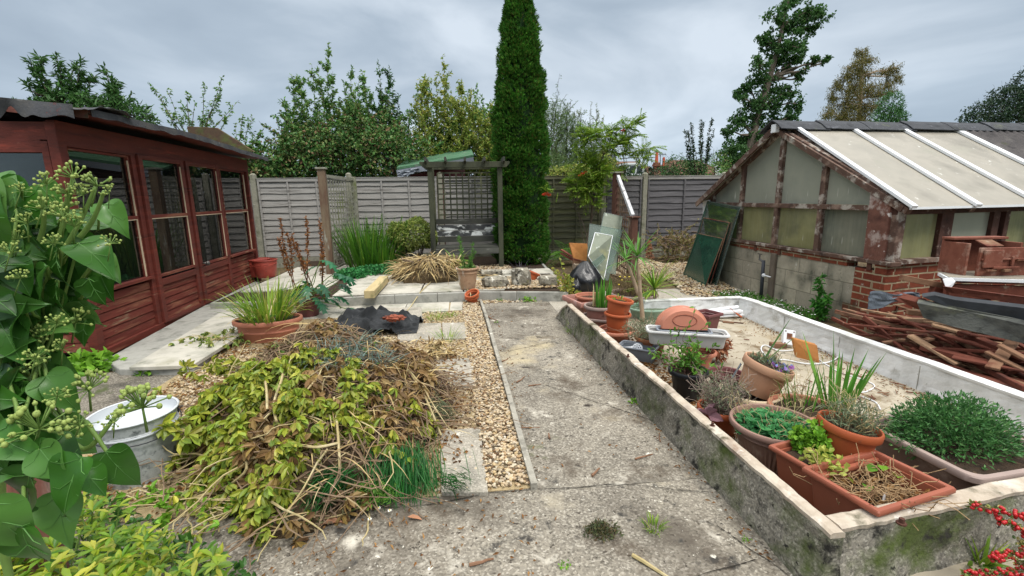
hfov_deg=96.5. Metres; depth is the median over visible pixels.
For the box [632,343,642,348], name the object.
pierced cup
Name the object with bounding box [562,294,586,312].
planter
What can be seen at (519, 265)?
wilted plant
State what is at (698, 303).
white end wall
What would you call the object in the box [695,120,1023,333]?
greenhouse
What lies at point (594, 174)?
rowan tree
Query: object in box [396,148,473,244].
green roof shed
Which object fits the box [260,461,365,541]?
feathery cutting
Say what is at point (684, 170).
shrub
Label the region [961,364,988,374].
plank
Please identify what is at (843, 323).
plank
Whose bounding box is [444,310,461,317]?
weed
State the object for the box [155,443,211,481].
cut branch
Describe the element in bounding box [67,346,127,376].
weed
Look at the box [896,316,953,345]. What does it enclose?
plank
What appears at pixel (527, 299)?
weed
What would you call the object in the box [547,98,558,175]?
sapling
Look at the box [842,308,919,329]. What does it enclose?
plank
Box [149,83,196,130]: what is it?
slender tree
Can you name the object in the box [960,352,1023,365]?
plank
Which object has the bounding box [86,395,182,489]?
metal bucket
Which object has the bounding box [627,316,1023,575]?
enclosure floor
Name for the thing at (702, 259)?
glass pane
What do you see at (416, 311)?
paving slab
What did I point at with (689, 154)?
sapling
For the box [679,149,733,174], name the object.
shrub
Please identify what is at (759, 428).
geranium pot
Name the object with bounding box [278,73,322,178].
sapling
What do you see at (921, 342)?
plank
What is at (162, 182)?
door
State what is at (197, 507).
runner
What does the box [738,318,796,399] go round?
pansy pot
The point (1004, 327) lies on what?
rotten board
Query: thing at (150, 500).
cut branch
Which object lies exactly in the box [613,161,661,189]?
dormer house
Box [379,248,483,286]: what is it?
straw heap
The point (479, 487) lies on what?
paving slab
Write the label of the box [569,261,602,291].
bin bag
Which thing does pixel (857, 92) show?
birch tree
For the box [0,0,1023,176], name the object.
sky
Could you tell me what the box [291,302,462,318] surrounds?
paving
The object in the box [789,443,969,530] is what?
square planter
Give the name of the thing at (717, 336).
long trough
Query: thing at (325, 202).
trellis screen
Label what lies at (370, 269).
geranium mound
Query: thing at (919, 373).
white side wall
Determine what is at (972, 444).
trough
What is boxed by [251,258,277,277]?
red bucket
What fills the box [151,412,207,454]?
cut branch
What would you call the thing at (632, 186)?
fence bay
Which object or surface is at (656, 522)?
weed
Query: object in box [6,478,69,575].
gate post
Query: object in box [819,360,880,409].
white cable
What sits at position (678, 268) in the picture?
side gravel
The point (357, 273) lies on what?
geranium mound
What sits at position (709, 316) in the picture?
square pot
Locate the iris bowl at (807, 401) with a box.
[767,333,886,426]
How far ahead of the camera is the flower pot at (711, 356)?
3.69 m
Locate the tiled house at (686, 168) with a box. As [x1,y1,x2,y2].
[661,160,719,175]
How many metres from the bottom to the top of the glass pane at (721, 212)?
1.305 m
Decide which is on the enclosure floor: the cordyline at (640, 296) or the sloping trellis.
the cordyline at (640, 296)
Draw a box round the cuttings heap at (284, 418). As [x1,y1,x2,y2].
[107,317,531,571]
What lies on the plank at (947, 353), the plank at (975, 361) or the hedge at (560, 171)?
the plank at (975, 361)
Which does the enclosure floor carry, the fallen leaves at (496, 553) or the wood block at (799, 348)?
the wood block at (799, 348)
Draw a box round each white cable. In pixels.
[760,345,838,363]
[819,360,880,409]
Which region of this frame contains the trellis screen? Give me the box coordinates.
[315,167,359,273]
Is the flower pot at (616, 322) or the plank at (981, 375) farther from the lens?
the flower pot at (616, 322)
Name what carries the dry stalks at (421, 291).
on the terrace
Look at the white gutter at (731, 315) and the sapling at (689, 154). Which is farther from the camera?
the sapling at (689, 154)
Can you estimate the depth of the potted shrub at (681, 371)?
3.09 m
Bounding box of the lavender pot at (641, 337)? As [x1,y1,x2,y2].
[614,311,663,354]
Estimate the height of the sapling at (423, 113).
3.332 m
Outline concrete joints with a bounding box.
[105,315,787,575]
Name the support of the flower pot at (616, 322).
on the flower pot at (617, 337)
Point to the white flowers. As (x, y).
(765, 300)
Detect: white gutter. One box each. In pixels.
[707,309,742,314]
[720,313,743,317]
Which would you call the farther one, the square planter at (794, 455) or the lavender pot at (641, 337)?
the lavender pot at (641, 337)
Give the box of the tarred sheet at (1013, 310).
[922,292,1023,319]
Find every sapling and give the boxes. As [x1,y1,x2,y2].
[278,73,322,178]
[293,42,338,171]
[337,65,364,164]
[358,69,378,175]
[372,58,407,169]
[409,73,446,156]
[425,54,458,151]
[443,79,476,175]
[464,101,490,175]
[478,102,492,175]
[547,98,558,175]
[560,106,580,171]
[587,102,603,151]
[682,118,714,174]
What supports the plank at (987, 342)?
on the plank
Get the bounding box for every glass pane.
[683,233,722,286]
[693,201,739,284]
[699,217,729,284]
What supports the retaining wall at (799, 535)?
on the garden soil
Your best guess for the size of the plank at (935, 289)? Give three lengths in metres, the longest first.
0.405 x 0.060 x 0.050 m
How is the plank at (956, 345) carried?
on the plank
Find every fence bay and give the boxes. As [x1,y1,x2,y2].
[249,180,258,256]
[256,178,350,256]
[356,177,438,253]
[444,176,494,243]
[540,175,600,249]
[606,176,642,248]
[645,175,722,250]
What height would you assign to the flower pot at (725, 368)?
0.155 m
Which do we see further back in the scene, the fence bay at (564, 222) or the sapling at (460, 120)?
the sapling at (460, 120)
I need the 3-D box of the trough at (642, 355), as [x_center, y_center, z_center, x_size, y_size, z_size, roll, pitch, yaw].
[1.080,0.554,3.921,0.326,0.130,0.196,6,13,31]
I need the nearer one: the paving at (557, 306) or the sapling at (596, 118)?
the paving at (557, 306)
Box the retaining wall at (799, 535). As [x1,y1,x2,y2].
[556,304,845,575]
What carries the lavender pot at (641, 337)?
on the enclosure floor
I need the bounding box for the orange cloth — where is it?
[382,314,405,321]
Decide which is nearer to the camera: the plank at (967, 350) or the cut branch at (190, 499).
the cut branch at (190, 499)
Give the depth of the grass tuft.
1.72 m
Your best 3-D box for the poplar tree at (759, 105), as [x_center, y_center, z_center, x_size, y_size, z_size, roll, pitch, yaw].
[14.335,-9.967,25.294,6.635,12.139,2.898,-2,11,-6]
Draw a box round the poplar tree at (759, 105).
[713,0,836,172]
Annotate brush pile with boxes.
[637,218,698,263]
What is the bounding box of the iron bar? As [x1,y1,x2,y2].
[719,320,742,323]
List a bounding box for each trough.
[583,313,606,325]
[619,340,659,363]
[645,325,729,348]
[656,325,712,334]
[869,389,1023,489]
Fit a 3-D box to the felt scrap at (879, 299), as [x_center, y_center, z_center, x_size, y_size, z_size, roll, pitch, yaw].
[2.841,0.084,3.399,0.413,0.140,0.027,-2,11,-6]
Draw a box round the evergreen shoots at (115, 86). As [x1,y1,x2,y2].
[94,61,134,115]
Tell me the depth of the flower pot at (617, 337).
4.37 m
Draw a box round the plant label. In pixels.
[732,363,741,378]
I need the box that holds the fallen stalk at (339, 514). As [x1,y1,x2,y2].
[318,506,360,520]
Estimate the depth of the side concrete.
3.53 m
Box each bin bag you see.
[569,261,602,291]
[571,278,580,293]
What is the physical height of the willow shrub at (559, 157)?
4.442 m
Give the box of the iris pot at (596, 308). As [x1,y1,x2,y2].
[584,277,612,319]
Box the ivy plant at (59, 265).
[0,160,171,575]
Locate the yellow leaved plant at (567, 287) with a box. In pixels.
[551,258,580,294]
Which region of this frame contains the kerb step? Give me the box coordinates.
[210,263,567,308]
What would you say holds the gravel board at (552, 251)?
on the garden soil
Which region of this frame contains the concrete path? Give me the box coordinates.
[480,301,703,491]
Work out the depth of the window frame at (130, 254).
4.54 m
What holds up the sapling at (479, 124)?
on the ground
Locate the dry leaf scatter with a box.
[671,317,1023,438]
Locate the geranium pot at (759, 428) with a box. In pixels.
[723,383,816,475]
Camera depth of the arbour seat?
8.68 m
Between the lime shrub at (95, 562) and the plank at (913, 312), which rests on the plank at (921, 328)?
the plank at (913, 312)
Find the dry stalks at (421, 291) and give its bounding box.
[407,282,470,310]
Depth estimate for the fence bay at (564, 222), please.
10.23 m
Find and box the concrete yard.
[69,478,1022,575]
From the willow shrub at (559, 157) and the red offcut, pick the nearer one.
the red offcut
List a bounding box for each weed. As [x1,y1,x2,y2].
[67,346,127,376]
[132,370,158,375]
[427,309,449,321]
[430,326,464,342]
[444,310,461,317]
[519,296,536,301]
[558,559,570,569]
[581,512,624,542]
[627,398,638,404]
[639,510,669,536]
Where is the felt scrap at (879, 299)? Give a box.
[867,291,919,308]
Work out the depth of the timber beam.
6.13 m
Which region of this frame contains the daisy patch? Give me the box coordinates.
[707,289,830,321]
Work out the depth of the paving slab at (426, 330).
4.74 m
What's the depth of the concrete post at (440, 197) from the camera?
9.80 m
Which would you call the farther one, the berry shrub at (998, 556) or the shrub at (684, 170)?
the shrub at (684, 170)
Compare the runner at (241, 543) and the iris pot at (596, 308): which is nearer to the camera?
the runner at (241, 543)
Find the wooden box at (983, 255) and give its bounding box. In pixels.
[937,236,1023,275]
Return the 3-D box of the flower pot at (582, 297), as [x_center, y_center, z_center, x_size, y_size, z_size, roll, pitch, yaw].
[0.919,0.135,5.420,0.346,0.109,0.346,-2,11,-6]
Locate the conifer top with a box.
[868,89,911,121]
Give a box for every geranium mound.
[332,267,366,279]
[359,264,392,275]
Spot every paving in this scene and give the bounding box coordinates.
[240,265,554,296]
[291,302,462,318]
[548,287,802,316]
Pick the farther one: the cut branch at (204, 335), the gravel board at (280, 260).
the gravel board at (280, 260)
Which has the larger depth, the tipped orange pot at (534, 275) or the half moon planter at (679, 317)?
the tipped orange pot at (534, 275)
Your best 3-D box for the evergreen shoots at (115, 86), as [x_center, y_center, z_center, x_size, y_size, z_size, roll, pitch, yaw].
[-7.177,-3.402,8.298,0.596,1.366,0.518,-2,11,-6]
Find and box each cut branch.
[77,479,238,553]
[129,481,311,553]
[149,354,241,395]
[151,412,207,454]
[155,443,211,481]
[168,326,250,348]
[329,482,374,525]
[411,336,461,359]
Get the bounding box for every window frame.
[0,121,54,179]
[67,147,154,289]
[219,169,255,257]
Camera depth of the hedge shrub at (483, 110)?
11.99 m
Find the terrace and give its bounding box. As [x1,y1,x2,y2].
[216,256,560,301]
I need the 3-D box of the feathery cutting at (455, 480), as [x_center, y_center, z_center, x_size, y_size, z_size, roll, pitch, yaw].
[-0.255,0.921,2.162,0.170,0.259,0.285,7,13,33]
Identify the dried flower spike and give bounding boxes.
[645,240,653,258]
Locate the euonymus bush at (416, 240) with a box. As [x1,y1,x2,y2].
[385,215,438,257]
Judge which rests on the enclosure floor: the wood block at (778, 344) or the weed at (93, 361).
the wood block at (778, 344)
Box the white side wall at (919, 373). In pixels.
[737,297,1023,435]
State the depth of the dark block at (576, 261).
7.41 m
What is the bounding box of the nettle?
[808,272,833,320]
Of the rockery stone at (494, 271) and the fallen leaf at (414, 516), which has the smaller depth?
the fallen leaf at (414, 516)
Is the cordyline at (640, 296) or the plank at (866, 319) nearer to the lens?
the plank at (866, 319)
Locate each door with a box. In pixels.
[135,154,203,322]
[183,161,233,303]
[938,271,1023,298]
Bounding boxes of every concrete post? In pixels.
[249,173,265,256]
[346,173,353,230]
[438,174,444,244]
[600,175,606,229]
[640,172,647,257]
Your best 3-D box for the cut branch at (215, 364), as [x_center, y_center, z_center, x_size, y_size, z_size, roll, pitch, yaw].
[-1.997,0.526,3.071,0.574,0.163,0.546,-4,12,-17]
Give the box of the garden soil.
[66,256,1016,486]
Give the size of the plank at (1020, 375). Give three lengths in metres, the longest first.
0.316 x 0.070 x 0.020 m
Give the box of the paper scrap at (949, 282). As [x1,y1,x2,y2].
[943,278,955,286]
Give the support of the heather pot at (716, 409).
on the enclosure floor
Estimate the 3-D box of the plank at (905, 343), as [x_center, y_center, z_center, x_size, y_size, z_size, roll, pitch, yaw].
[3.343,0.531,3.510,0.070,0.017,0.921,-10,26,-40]
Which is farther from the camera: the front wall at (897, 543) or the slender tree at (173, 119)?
the slender tree at (173, 119)
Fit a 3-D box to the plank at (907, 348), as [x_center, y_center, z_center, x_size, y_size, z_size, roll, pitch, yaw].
[3.270,0.520,3.647,0.030,0.030,0.634,-1,11,-3]
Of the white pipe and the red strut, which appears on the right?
the red strut
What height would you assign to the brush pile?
1.079 m
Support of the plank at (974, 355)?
on the plank
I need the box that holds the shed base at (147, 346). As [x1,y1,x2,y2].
[106,281,259,374]
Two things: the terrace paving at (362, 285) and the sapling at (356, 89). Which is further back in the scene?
the sapling at (356, 89)
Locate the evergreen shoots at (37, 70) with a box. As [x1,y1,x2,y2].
[16,49,100,106]
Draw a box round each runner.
[161,458,164,500]
[171,477,224,535]
[226,533,255,553]
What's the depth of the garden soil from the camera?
8.09 m
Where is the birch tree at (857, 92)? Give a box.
[817,45,905,204]
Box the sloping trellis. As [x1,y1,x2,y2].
[610,172,640,280]
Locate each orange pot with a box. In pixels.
[464,289,479,300]
[465,295,478,302]
[530,270,539,279]
[814,377,894,458]
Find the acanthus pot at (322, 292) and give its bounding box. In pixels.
[275,216,356,317]
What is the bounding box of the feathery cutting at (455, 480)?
[431,466,476,500]
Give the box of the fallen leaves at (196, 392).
[88,340,514,500]
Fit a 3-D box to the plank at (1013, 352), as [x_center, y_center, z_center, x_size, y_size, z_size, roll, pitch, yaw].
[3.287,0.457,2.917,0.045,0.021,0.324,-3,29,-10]
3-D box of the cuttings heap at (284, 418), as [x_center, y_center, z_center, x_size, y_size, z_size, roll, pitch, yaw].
[-1.166,0.568,2.967,2.512,0.685,2.873,-2,11,-6]
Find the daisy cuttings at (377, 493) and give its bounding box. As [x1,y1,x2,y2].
[339,478,398,519]
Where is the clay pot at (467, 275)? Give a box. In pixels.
[455,236,478,289]
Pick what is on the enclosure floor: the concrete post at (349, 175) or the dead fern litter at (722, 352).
the dead fern litter at (722, 352)
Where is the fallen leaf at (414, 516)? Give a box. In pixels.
[408,514,421,519]
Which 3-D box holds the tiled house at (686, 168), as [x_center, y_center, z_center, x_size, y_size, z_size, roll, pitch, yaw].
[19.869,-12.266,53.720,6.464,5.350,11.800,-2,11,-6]
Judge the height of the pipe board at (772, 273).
0.630 m
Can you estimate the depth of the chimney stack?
44.14 m
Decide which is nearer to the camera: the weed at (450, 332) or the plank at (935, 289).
the plank at (935, 289)
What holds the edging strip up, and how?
on the concrete path
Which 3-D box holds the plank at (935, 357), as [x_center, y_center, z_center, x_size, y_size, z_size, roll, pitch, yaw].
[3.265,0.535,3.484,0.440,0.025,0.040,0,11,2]
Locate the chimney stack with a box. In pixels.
[652,152,660,171]
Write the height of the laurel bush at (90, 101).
3.515 m
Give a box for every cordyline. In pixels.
[606,238,645,295]
[613,229,661,323]
[623,259,680,303]
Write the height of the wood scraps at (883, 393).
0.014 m
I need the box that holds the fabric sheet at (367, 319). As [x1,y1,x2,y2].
[334,305,423,334]
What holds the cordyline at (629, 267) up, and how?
in the oval bowl at (635, 310)
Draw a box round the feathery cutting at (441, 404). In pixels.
[426,390,462,426]
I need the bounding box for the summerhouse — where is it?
[0,97,268,354]
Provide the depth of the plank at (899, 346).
3.60 m
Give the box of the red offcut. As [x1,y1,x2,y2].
[560,249,572,257]
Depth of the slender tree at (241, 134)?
9.99 m
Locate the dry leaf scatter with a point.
(773, 332)
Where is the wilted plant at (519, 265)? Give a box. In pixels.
[504,257,536,272]
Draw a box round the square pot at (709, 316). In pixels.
[698,309,723,331]
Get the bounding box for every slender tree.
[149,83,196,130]
[192,75,240,129]
[232,114,265,158]
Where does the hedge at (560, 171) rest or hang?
on the ground
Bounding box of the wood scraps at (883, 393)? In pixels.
[744,339,921,404]
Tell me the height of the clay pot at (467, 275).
0.768 m
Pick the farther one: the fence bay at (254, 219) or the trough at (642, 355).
the fence bay at (254, 219)
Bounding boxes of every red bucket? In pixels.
[248,257,269,276]
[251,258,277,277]
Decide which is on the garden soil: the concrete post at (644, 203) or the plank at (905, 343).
the concrete post at (644, 203)
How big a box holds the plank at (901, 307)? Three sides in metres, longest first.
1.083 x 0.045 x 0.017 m
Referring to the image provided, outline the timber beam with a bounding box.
[364,276,388,297]
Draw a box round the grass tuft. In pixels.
[964,534,1018,569]
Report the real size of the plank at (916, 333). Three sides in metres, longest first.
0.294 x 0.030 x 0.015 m
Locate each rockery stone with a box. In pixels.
[481,269,502,275]
[481,275,508,286]
[511,267,530,284]
[538,274,559,284]
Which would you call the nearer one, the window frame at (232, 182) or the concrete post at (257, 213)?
the window frame at (232, 182)
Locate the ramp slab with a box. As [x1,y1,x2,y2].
[129,308,243,370]
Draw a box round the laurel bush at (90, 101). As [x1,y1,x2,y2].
[11,84,163,125]
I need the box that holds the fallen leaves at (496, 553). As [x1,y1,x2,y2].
[82,302,771,575]
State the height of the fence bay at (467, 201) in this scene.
1.642 m
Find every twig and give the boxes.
[469,558,493,566]
[632,553,667,575]
[634,454,652,459]
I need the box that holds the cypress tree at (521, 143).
[487,0,552,264]
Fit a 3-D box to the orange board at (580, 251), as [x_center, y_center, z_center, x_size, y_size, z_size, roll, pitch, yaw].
[1.115,-0.556,7.514,0.357,0.377,0.111,-2,11,-6]
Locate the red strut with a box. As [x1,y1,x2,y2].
[942,286,1023,303]
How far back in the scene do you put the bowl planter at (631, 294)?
6.00 m
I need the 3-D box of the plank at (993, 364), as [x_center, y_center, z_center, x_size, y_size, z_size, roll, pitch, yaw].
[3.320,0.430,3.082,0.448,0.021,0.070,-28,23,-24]
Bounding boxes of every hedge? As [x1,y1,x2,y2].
[240,86,443,256]
[545,148,617,187]
[629,168,717,176]
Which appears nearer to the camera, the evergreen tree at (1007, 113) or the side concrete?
the side concrete
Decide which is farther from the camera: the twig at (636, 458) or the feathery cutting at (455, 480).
the twig at (636, 458)
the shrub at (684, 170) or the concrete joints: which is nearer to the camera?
the concrete joints
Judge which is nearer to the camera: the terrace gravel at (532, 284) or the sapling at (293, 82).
the terrace gravel at (532, 284)
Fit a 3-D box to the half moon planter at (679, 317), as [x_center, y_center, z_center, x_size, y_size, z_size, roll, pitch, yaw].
[1.364,0.245,3.647,0.412,0.179,0.180,1,11,10]
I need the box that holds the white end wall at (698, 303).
[643,296,741,312]
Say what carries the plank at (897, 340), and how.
on the plank at (930, 338)
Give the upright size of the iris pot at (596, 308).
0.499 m
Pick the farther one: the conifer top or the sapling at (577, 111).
the conifer top
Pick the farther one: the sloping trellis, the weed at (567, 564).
the sloping trellis
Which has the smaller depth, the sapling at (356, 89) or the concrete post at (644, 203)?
the concrete post at (644, 203)
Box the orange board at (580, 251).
[569,243,590,262]
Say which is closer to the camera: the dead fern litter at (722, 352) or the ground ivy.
the ground ivy
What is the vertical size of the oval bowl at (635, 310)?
0.120 m
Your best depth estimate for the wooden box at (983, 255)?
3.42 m
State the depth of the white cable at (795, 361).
3.85 m
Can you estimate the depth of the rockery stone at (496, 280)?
6.52 m
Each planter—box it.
[205,270,313,342]
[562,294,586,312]
[571,260,602,279]
[606,262,661,302]
[655,305,707,329]
[768,418,878,506]
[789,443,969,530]
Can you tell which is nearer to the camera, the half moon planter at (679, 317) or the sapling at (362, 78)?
the half moon planter at (679, 317)
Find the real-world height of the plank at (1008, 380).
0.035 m
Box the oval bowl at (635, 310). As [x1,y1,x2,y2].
[630,303,671,319]
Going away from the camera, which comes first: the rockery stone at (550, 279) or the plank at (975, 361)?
the plank at (975, 361)
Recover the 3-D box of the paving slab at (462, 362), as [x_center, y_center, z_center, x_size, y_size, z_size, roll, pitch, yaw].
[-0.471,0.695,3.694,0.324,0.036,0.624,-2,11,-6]
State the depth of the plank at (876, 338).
4.01 m
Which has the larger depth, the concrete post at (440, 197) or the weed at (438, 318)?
the concrete post at (440, 197)
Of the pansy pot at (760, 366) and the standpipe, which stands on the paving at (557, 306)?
the standpipe
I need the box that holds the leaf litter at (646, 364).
[616,330,739,444]
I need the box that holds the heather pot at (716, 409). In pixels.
[685,361,758,437]
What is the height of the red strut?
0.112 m
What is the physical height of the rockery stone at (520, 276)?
0.238 m
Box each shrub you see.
[0,483,233,575]
[382,83,493,176]
[545,75,620,176]
[601,142,633,189]
[636,164,677,176]
[647,306,723,402]
[657,152,709,175]
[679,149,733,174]
[960,499,1023,575]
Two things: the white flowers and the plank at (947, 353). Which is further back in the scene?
the white flowers
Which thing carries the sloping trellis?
on the garden soil
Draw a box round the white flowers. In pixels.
[712,289,815,314]
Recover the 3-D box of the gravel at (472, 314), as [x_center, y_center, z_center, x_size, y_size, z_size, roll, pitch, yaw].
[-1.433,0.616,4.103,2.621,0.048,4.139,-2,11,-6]
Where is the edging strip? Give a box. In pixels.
[479,299,536,490]
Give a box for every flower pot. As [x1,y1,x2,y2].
[575,292,598,302]
[599,324,634,342]
[604,310,631,333]
[606,294,633,315]
[685,347,716,367]
[707,366,740,394]
[720,384,782,404]
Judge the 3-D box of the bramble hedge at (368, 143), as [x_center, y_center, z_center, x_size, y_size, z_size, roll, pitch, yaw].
[-4.213,-2.779,11.029,5.101,4.156,2.221,-3,11,-10]
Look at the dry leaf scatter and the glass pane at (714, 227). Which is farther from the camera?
the glass pane at (714, 227)
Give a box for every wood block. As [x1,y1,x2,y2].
[769,342,786,348]
[791,337,818,362]
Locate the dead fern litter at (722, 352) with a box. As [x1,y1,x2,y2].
[701,338,732,362]
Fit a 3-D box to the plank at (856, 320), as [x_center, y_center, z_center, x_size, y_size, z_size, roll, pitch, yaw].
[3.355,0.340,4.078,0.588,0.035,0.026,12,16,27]
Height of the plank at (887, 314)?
0.021 m
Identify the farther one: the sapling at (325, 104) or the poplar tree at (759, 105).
the poplar tree at (759, 105)
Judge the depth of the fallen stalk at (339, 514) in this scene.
2.03 m
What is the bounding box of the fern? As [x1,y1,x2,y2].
[543,240,571,267]
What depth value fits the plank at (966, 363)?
3.21 m
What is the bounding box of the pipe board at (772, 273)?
[767,253,777,299]
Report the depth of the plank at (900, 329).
3.62 m
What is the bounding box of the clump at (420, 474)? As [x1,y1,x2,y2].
[356,433,479,511]
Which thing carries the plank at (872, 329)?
on the plank
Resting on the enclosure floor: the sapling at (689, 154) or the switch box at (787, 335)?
the switch box at (787, 335)
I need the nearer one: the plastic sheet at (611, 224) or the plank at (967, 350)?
the plank at (967, 350)
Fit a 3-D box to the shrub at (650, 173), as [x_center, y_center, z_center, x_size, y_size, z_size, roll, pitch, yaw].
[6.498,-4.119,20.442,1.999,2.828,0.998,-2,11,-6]
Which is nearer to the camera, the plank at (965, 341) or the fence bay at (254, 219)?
the plank at (965, 341)
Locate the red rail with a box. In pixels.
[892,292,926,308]
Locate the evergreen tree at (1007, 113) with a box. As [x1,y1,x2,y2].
[955,68,1023,122]
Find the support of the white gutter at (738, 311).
on the white gutter at (731, 315)
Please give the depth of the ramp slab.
4.14 m
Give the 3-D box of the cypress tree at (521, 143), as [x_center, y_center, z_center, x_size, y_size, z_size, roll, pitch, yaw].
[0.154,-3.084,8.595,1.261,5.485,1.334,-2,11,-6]
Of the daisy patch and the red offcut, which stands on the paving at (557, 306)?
the daisy patch
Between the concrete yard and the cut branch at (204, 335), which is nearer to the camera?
the concrete yard
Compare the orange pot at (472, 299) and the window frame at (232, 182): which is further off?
the window frame at (232, 182)
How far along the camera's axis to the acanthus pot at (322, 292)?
5.47 m
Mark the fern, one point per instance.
(566, 248)
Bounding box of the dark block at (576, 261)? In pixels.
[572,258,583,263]
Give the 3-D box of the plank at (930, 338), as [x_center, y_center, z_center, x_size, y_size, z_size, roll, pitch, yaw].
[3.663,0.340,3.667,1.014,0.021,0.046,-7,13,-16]
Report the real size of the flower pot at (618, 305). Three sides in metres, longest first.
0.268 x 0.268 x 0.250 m
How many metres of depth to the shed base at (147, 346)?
4.49 m
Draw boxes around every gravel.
[82,300,529,520]
[473,264,561,303]
[609,257,739,296]
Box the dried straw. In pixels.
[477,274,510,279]
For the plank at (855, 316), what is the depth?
4.01 m
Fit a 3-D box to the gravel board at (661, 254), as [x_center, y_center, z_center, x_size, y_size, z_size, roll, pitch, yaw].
[3.936,-0.836,10.690,1.770,0.240,0.050,-2,11,-6]
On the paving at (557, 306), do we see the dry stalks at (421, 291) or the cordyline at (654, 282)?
the cordyline at (654, 282)
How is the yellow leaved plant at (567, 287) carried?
on the paving at (557, 306)
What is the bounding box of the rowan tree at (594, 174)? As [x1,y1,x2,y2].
[538,108,666,245]
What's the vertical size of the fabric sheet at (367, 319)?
0.255 m
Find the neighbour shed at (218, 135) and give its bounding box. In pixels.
[187,126,276,257]
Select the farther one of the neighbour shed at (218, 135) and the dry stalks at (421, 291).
the neighbour shed at (218, 135)
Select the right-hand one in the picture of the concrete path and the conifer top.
the conifer top
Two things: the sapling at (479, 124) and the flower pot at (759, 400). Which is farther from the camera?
the sapling at (479, 124)
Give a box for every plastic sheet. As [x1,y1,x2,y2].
[588,232,612,278]
[593,213,621,273]
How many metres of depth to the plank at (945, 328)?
3.48 m
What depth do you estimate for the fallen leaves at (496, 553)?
2.00 m
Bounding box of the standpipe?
[758,253,770,298]
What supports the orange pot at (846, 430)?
in the square planter at (794, 455)
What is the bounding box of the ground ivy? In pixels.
[69,494,256,575]
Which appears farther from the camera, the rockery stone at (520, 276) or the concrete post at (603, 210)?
the concrete post at (603, 210)
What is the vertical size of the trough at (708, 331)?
0.055 m
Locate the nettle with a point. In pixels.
(819, 304)
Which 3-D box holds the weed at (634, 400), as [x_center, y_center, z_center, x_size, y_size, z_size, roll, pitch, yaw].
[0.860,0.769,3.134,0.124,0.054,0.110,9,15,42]
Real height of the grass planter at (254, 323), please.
0.684 m
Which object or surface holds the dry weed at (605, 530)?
on the concrete yard
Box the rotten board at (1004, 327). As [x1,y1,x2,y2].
[917,299,1023,342]
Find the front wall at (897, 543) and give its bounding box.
[825,477,1023,575]
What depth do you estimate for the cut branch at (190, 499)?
2.03 m
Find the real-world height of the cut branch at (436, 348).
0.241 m
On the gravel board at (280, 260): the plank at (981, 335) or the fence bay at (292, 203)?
the fence bay at (292, 203)
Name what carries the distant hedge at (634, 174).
on the ground
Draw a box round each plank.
[831,317,894,346]
[834,310,985,349]
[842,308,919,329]
[846,323,945,334]
[848,317,878,324]
[854,312,955,333]
[855,334,926,336]
[860,308,985,334]
[862,316,902,347]
[863,324,907,337]
[864,337,900,340]
[869,316,922,331]
[869,317,934,322]
[875,332,1023,381]
[882,330,963,343]
[890,318,930,325]
[891,343,963,367]
[893,341,908,351]
[894,347,1023,391]
[896,305,909,309]
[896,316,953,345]
[899,274,942,287]
[906,309,922,316]
[906,331,928,334]
[907,334,961,365]
[908,341,1023,383]
[909,347,928,356]
[919,346,1011,371]
[922,333,956,341]
[928,286,990,300]
[928,340,1023,390]
[929,356,941,358]
[930,358,1020,361]
[931,323,1023,351]
[934,331,993,349]
[938,341,978,354]
[938,347,1023,353]
[940,331,990,359]
[942,337,973,355]
[951,355,1023,372]
[956,331,1023,361]
[960,331,1023,343]
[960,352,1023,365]
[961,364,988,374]
[967,352,984,357]
[971,369,1003,373]
[984,339,1019,370]
[984,351,1023,370]
[990,371,1018,377]
[996,344,1023,360]
[1013,372,1023,379]
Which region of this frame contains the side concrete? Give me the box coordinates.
[55,372,175,418]
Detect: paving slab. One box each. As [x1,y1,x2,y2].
[387,307,422,322]
[398,323,441,341]
[435,358,474,388]
[441,428,487,495]
[442,322,466,339]
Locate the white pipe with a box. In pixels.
[709,305,738,310]
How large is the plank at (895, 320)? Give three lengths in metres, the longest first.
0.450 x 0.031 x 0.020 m
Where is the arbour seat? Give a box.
[419,157,509,266]
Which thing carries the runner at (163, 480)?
on the cut branch at (177, 460)
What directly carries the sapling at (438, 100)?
on the ground
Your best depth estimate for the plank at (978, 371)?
3.20 m
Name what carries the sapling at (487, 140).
on the ground
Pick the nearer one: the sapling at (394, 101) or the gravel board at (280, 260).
the gravel board at (280, 260)
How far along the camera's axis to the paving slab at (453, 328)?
4.86 m
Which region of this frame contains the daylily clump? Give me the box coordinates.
[331,214,411,269]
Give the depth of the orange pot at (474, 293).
6.14 m
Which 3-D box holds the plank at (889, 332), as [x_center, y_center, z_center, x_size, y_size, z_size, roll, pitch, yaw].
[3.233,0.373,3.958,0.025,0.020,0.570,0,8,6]
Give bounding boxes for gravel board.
[277,256,346,267]
[448,254,493,256]
[539,249,589,259]
[644,247,691,256]
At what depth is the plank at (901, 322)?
3.82 m
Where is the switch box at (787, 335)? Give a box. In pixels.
[781,329,795,345]

